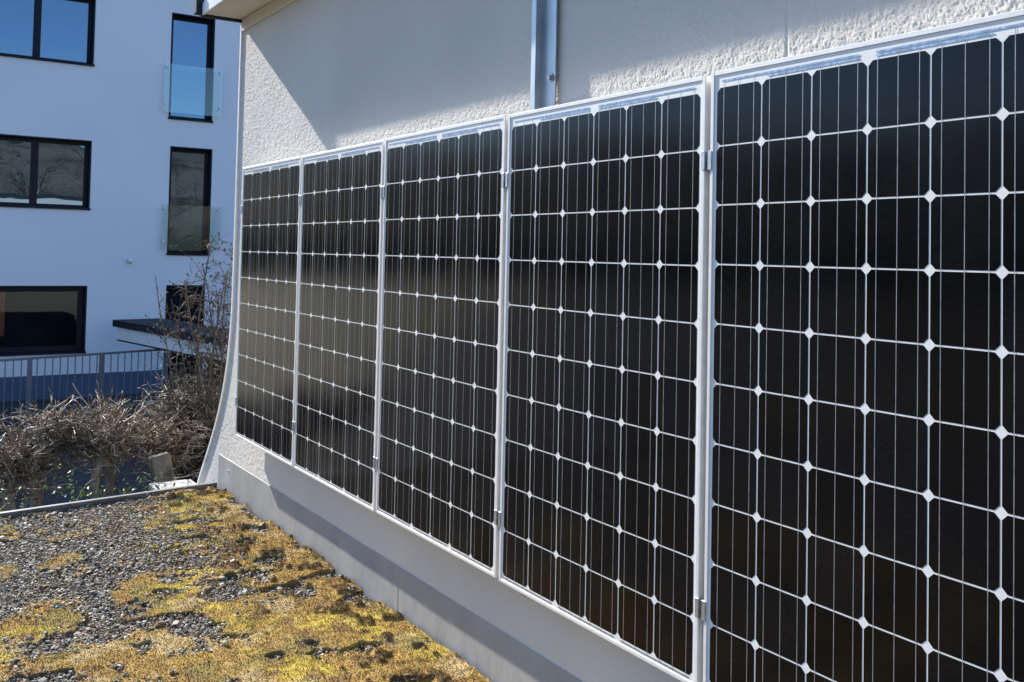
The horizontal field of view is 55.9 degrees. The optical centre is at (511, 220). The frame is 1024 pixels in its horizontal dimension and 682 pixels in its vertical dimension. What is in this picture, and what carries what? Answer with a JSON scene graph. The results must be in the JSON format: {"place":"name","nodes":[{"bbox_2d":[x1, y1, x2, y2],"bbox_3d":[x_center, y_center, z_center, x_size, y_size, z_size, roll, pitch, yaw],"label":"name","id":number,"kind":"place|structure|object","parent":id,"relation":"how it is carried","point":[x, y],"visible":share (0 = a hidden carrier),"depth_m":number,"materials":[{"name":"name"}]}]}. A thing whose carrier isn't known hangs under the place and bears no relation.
{"place":"outdoors","nodes":[
{"label":"outdoors","id":0,"kind":"place"},
{"bbox_2d":[0,390,198,510],"bbox_3d":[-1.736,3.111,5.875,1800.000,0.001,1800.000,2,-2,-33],"label":"ground","id":1,"kind":"structure","parent":0,"point":[131,478],"depth_m":12.79,"materials":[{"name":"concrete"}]},
{"bbox_2d":[0,349,176,426],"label":"railing","id":2,"kind":"object","parent":1,"relation":"on","point":[100,377],"visible":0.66,"depth_m":16.27,"materials":[{"name":"metal"}]},
{"bbox_2d":[0,482,216,517],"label":"flat roof garage","id":3,"kind":"structure","parent":1,"relation":"on","point":[78,504],"depth_m":5.96,"materials":[{"name":"metal"}]},
{"bbox_2d":[0,484,418,681],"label":"gravel","id":4,"kind":"structure","parent":3,"relation":"on","point":[85,549],"depth_m":4.67,"materials":[{"name":"grey gravel"}]},
{"bbox_2d":[0,487,490,681],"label":"moss","id":5,"kind":"object","parent":3,"relation":"on","point":[269,654],"visible":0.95,"depth_m":4.09,"materials":[{"name":"yellow plant"}]},
{"bbox_2d":[0,486,487,681],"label":"moss tips","id":6,"kind":"object","parent":5,"relation":"on","point":[240,604],"visible":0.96,"depth_m":4.16,"materials":[{"name":"yellow plant"}]},
{"bbox_2d":[112,318,228,394],"bbox_3d":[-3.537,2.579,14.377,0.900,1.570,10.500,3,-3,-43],"label":"carport","id":7,"kind":"object","parent":1,"relation":"on","point":[135,331],"visible":0.05,"depth_m":16.53,"materials":[{"name":"metal"}]},
{"bbox_2d":[194,0,1023,681],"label":"stuccoed house","id":8,"kind":"structure","parent":1,"relation":"on","point":[316,76],"depth_m":4.02,"materials":[{"name":"paint"}]},
{"bbox_2d":[235,156,301,466],"bbox_3d":[-1.400,0.488,5.580,0.050,1.655,0.992,2,-2,-33],"label":"solar panel","id":9,"kind":"object","parent":8,"relation":"attached to","point":[268,317],"visible":0.95,"depth_m":5.52,"materials":[{"name":"glass"}]},
{"bbox_2d":[292,421,294,431],"bbox_3d":[-1.146,1.090,5.129,0.034,0.052,0.039,2,-2,-33],"label":"panel clamp","id":10,"kind":"object","parent":9,"relation":"attached to","point":[293,425],"visible":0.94,"depth_m":5.13,"materials":[{"name":"silver metal"}]},
{"bbox_2d":[298,195,301,204],"bbox_3d":[-1.121,-0.111,5.170,0.034,0.052,0.039,2,-2,-33],"label":"panel clamp","id":11,"kind":"object","parent":9,"relation":"attached to","point":[299,199],"visible":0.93,"depth_m":5.17,"materials":[{"name":"metal"}]},
{"bbox_2d":[294,140,384,511],"bbox_3d":[-0.846,0.472,4.733,0.050,1.655,0.992,2,-2,-33],"label":"solar panel","id":12,"kind":"object","parent":8,"relation":"attached to","point":[338,345],"visible":0.94,"depth_m":4.66,"materials":[{"name":"glass"}]},
{"bbox_2d":[376,115,507,577],"bbox_3d":[-0.292,0.452,3.886,0.050,1.655,0.992,2,-2,-33],"label":"solar panel","id":13,"kind":"object","parent":8,"relation":"attached to","point":[438,480],"visible":0.92,"depth_m":3.80,"materials":[{"name":"glass"}]},
{"bbox_2d":[373,456,377,469],"bbox_3d":[-0.592,1.072,4.282,0.034,0.052,0.039,2,-2,-33],"label":"panel clamp","id":14,"kind":"object","parent":13,"relation":"attached to","point":[375,461],"visible":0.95,"depth_m":4.28,"materials":[{"name":"silver metal"}]},
{"bbox_2d":[380,186,384,197],"bbox_3d":[-0.567,-0.129,4.323,0.034,0.052,0.039,2,-2,-33],"label":"panel clamp","id":15,"kind":"object","parent":13,"relation":"attached to","point":[382,188],"visible":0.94,"depth_m":4.32,"materials":[{"name":"silver metal"}]},
{"bbox_2d":[494,510,500,526],"bbox_3d":[-0.038,1.055,3.435,0.034,0.052,0.039,2,-2,-33],"label":"panel clamp","id":16,"kind":"object","parent":13,"relation":"attached to","point":[497,517],"visible":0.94,"depth_m":3.43,"materials":[{"name":"silver metal"}]},
{"bbox_2d":[520,0,557,596],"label":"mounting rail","id":17,"kind":"object","parent":8,"relation":"attached to","point":[543,55],"visible":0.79,"depth_m":3.43,"materials":[{"name":"metal"}]},
{"bbox_2d":[499,75,710,681],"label":"solar panel","id":18,"kind":"object","parent":8,"relation":"attached to","point":[603,466],"visible":0.97,"depth_m":2.93,"materials":[{"name":"glass"}]},
{"bbox_2d":[501,173,507,187],"bbox_3d":[-0.013,-0.146,3.477,0.034,0.052,0.039,2,-2,-33],"label":"panel clamp","id":19,"kind":"object","parent":18,"relation":"attached to","point":[504,183],"visible":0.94,"depth_m":3.47,"materials":[{"name":"silver metal"}]},
{"bbox_2d":[701,150,711,170],"bbox_3d":[0.541,-0.164,2.630,0.034,0.052,0.039,2,-2,-33],"label":"panel clamp","id":20,"kind":"object","parent":18,"relation":"attached to","point":[706,160],"visible":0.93,"depth_m":2.63,"materials":[{"name":"silver metal"}]},
{"bbox_2d":[703,9,1023,681],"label":"solar panel","id":21,"kind":"object","parent":8,"relation":"attached to","point":[864,504],"visible":1,"depth_m":2.17,"materials":[{"name":"glass"}]},
{"bbox_2d":[695,597,705,620],"bbox_3d":[0.515,1.038,2.588,0.034,0.052,0.039,2,-2,-33],"label":"panel clamp","id":22,"kind":"object","parent":21,"relation":"attached to","point":[700,607],"visible":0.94,"depth_m":2.58,"materials":[{"name":"silver metal"}]},
{"bbox_2d":[0,0,240,401],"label":"apartment building","id":23,"kind":"structure","parent":0,"point":[106,153],"depth_m":19.16,"materials":[{"name":"paint"}]},
{"bbox_2d":[0,286,86,355],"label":"window","id":24,"kind":"structure","parent":23,"relation":"in","point":[35,320],"depth_m":19.38,"materials":[{"name":"black glass"}]},
{"bbox_2d":[0,134,91,209],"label":"window","id":25,"kind":"structure","parent":23,"relation":"in","point":[36,172],"depth_m":18.65,"materials":[{"name":"black glass"}]},
{"bbox_2d":[0,0,95,66],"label":"window","id":26,"kind":"structure","parent":23,"relation":"in","point":[60,31],"depth_m":18.75,"materials":[{"name":"blue glass"}]},
{"bbox_2d":[165,285,204,390],"bbox_3d":[-6.794,2.396,19.918,0.810,2.149,0.325,2,-2,-33],"label":"window","id":27,"kind":"structure","parent":23,"relation":"in","point":[172,290],"depth_m":20.01,"materials":[{"name":"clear glass"}]},
{"bbox_2d":[166,146,211,255],"bbox_3d":[-6.713,-0.400,20.029,0.885,2.229,0.325,2,-2,-33],"label":"window","id":28,"kind":"structure","parent":23,"relation":"in","point":[190,175],"depth_m":20.14,"materials":[{"name":"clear glass"}]},
{"bbox_2d":[168,12,214,122],"bbox_3d":[-6.688,-3.162,20.102,0.915,2.194,0.325,2,-2,-33],"label":"window","id":29,"kind":"structure","parent":23,"relation":"in","point":[192,37],"depth_m":20.22,"materials":[{"name":"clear glass"}]},
{"bbox_2d":[162,204,221,243],"bbox_3d":[-6.613,0.145,19.896,1.205,0.915,0.098,2,-2,-33],"label":"glass balustrade","id":30,"kind":"object","parent":23,"relation":"attached to","point":[163,241],"visible":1,"depth_m":20.15,"materials":[{"name":"glass"}]},
{"bbox_2d":[164,63,222,109],"bbox_3d":[-6.591,-2.697,19.969,1.185,1.000,0.098,2,-2,-33],"label":"glass balustrade","id":31,"kind":"object","parent":23,"relation":"attached to","point":[220,72],"visible":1,"depth_m":20.20,"materials":[{"name":"glass"}]},
{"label":"garden bank","id":32,"kind":"structure","parent":0,"visible":0},
{"bbox_2d":[0,412,17,437],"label":"hedge plant","id":33,"kind":"object","parent":32,"relation":"on","point":[2,427],"visible":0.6,"depth_m":7.33,"materials":[{"name":"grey plant"}]},
{"bbox_2d":[0,411,75,511],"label":"hedge plant","id":34,"kind":"object","parent":32,"relation":"on","point":[17,456],"visible":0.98,"depth_m":7.03,"materials":[{"name":"brown plant"}]},
{"bbox_2d":[0,390,104,507],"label":"hedge plant","id":35,"kind":"object","parent":32,"relation":"on","point":[49,430],"visible":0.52,"depth_m":7.33,"materials":[{"name":"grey plant"}]},
{"bbox_2d":[0,463,175,510],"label":"ground cover","id":36,"kind":"object","parent":32,"relation":"on","point":[82,494],"visible":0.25,"depth_m":6.59,"materials":[{"name":"green plant"}]},
{"bbox_2d":[34,383,150,501],"bbox_3d":[-3.125,1.817,7.342,0.837,1.158,0.742,0,-2,34],"label":"hedge plant","id":37,"kind":"object","parent":32,"relation":"on","point":[103,440],"visible":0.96,"depth_m":7.30,"materials":[{"name":"brown plant"}]},
{"bbox_2d":[48,382,166,496],"bbox_3d":[-3.231,1.857,7.735,0.894,1.121,1.030,2,-2,-33],"label":"hedge plant","id":38,"kind":"object","parent":32,"relation":"on","point":[112,485],"visible":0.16,"depth_m":7.74,"materials":[{"name":"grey plant"}]},
{"bbox_2d":[148,452,174,482],"bbox_3d":[-2.600,2.099,7.266,0.276,0.711,0.080,2,-2,-33],"label":"leaning stone","id":39,"kind":"object","parent":32,"relation":"on","point":[161,462],"visible":0.42,"depth_m":7.22,"materials":[{"name":"grey stone"}]},
{"bbox_2d":[120,392,211,491],"bbox_3d":[-2.695,1.872,7.665,1.018,1.083,0.762,2,-2,-33],"label":"hedge plant","id":40,"kind":"object","parent":32,"relation":"on","point":[159,442],"visible":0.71,"depth_m":7.58,"materials":[{"name":"brown plant"}]},
{"bbox_2d":[149,479,195,490],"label":"capped stone pier","id":41,"kind":"structure","parent":32,"relation":"on","point":[178,483],"depth_m":6.93,"materials":[{"name":"stone"}]},
{"bbox_2d":[138,367,215,483],"bbox_3d":[-2.805,1.815,8.073,0.720,1.177,0.814,1,-2,6],"label":"hedge plant","id":42,"kind":"object","parent":32,"relation":"on","point":[161,409],"visible":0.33,"depth_m":8.05,"materials":[{"name":"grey plant"}]},
{"bbox_2d":[137,351,223,481],"bbox_3d":[-2.732,1.879,8.543,1.048,1.506,1.141,0,-2,22],"label":"tall shrub","id":43,"kind":"object","parent":32,"relation":"on","point":[183,390],"visible":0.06,"depth_m":8.38,"materials":[{"name":"brown plant"}]},
{"bbox_2d":[144,232,232,483],"bbox_3d":[-2.238,1.219,8.054,1.382,2.434,1.423,0,-2,24],"label":"tall shrub","id":44,"kind":"object","parent":32,"relation":"on","point":[208,399],"visible":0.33,"depth_m":7.83,"materials":[{"name":"brown plant"}]},
{"bbox_2d":[157,389,219,473],"bbox_3d":[-2.453,1.901,7.939,0.890,1.043,0.760,2,-2,-33],"label":"hedge plant","id":45,"kind":"object","parent":32,"relation":"on","point":[204,426],"visible":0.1,"depth_m":7.82,"materials":[{"name":"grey plant"}]},
{"bbox_2d":[178,377,220,454],"bbox_3d":[-2.386,1.879,8.192,0.958,1.145,0.724,2,-2,-33],"label":"hedge plant","id":46,"kind":"object","parent":32,"relation":"on","point":[215,397],"visible":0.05,"depth_m":8.08,"materials":[{"name":"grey plant"}]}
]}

